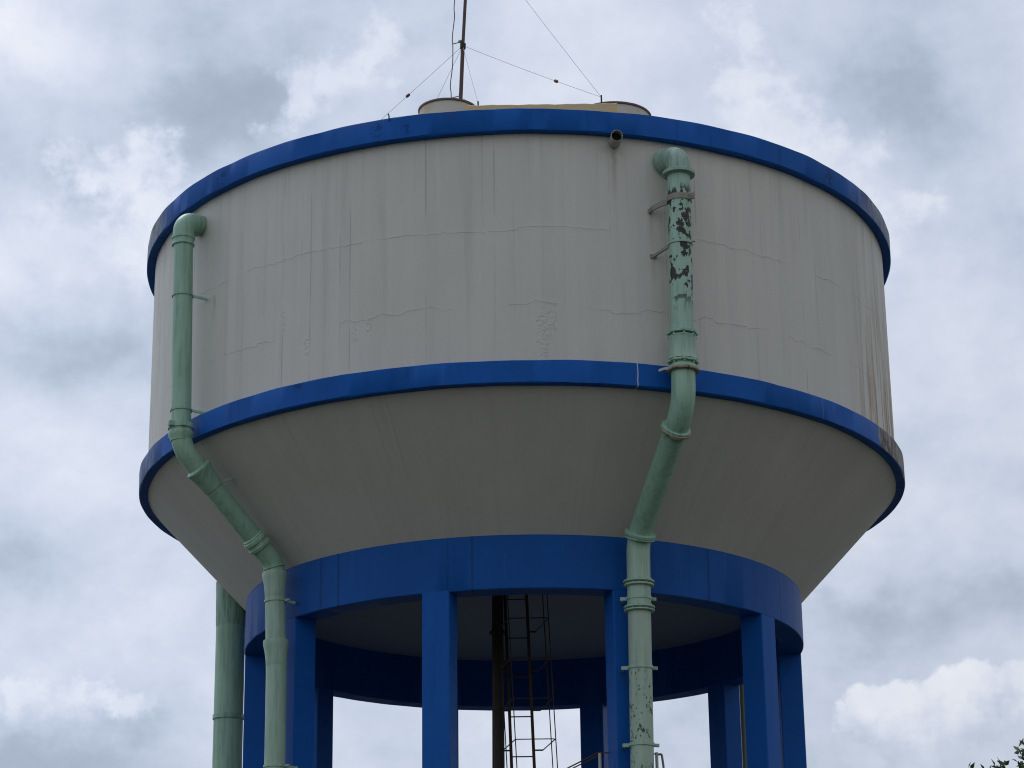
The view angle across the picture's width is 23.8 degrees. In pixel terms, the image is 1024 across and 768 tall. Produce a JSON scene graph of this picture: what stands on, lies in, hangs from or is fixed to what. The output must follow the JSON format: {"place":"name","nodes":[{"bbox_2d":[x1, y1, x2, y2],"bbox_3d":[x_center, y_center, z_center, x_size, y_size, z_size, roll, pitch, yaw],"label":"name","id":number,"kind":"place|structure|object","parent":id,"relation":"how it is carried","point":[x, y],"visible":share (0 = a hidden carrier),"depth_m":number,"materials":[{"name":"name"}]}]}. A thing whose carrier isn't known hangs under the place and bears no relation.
{"place":"outdoors","nodes":[
{"label":"outdoors","id":0,"kind":"place"},
{"bbox_2d":[0,0,1023,767],"label":"sky","id":1,"kind":"structure","parent":0,"point":[912,655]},
{"label":"ground","id":2,"kind":"structure","parent":0,"visible":0},
{"bbox_2d":[212,582,245,767],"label":"riser pipe","id":3,"kind":"object","parent":2,"relation":"on","point":[228,716],"visible":0.81,"depth_m":38.84,"materials":[{"name":"green metal"}]},
{"bbox_2d":[489,595,505,767],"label":"supply pipe","id":4,"kind":"object","parent":2,"relation":"on","point":[499,747],"visible":0.91,"depth_m":37.16,"materials":[{"name":"metal"}]},
{"bbox_2d":[139,97,904,767],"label":"water tower","id":5,"kind":"structure","parent":2,"relation":"on","point":[431,393],"depth_m":34.93,"materials":[{"name":"grey paint"}]},
{"bbox_2d":[168,213,297,767],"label":"drain pipe","id":6,"kind":"object","parent":5,"relation":"attached to","point":[202,476],"visible":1,"depth_m":35.56,"materials":[{"name":"green metal"}]},
{"bbox_2d":[382,0,601,118],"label":"antenna mast","id":7,"kind":"object","parent":5,"relation":"on","point":[462,48],"visible":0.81,"depth_m":37.82,"materials":[{"name":"metal"}]},
{"bbox_2d":[492,596,493,767],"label":"conduit","id":8,"kind":"object","parent":5,"relation":"attached to","point":[492,697],"visible":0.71,"depth_m":37.13,"materials":[{"name":"metal"}]},
{"bbox_2d":[497,594,557,767],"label":"caged ladder","id":9,"kind":"object","parent":5,"relation":"attached to","point":[530,671],"visible":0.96,"depth_m":37.05,"materials":[{"name":"metal"}]},
{"bbox_2d":[608,130,622,148],"bbox_3d":[1.478,-3.495,34.709,0.168,0.197,0.346,1,-19,-5],"label":"outlet stub","id":10,"kind":"object","parent":5,"relation":"attached to","point":[615,139],"visible":1,"depth_m":34.66,"materials":[{"name":"grey plastic"}]},
{"bbox_2d":[620,147,698,767],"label":"overflow pipe","id":11,"kind":"object","parent":5,"relation":"attached to","point":[673,168],"visible":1,"depth_m":33.83,"materials":[{"name":"green metal"}]},
{"bbox_2d":[739,685,746,767],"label":"downpipe","id":12,"kind":"object","parent":5,"relation":"attached to","point":[742,716],"depth_m":40.97,"materials":[{"name":"metal"}]},
{"bbox_2d":[567,752,664,767],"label":"guard rail","id":13,"kind":"object","parent":2,"relation":"on","point":[656,754],"visible":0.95,"depth_m":33.91,"materials":[{"name":"metal"}]},
{"bbox_2d":[969,739,1023,767],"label":"leafy tree","id":14,"kind":"object","parent":2,"relation":"on","point":[1019,765],"visible":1,"depth_m":19.76,"materials":[{"name":"green plant"}]}
]}

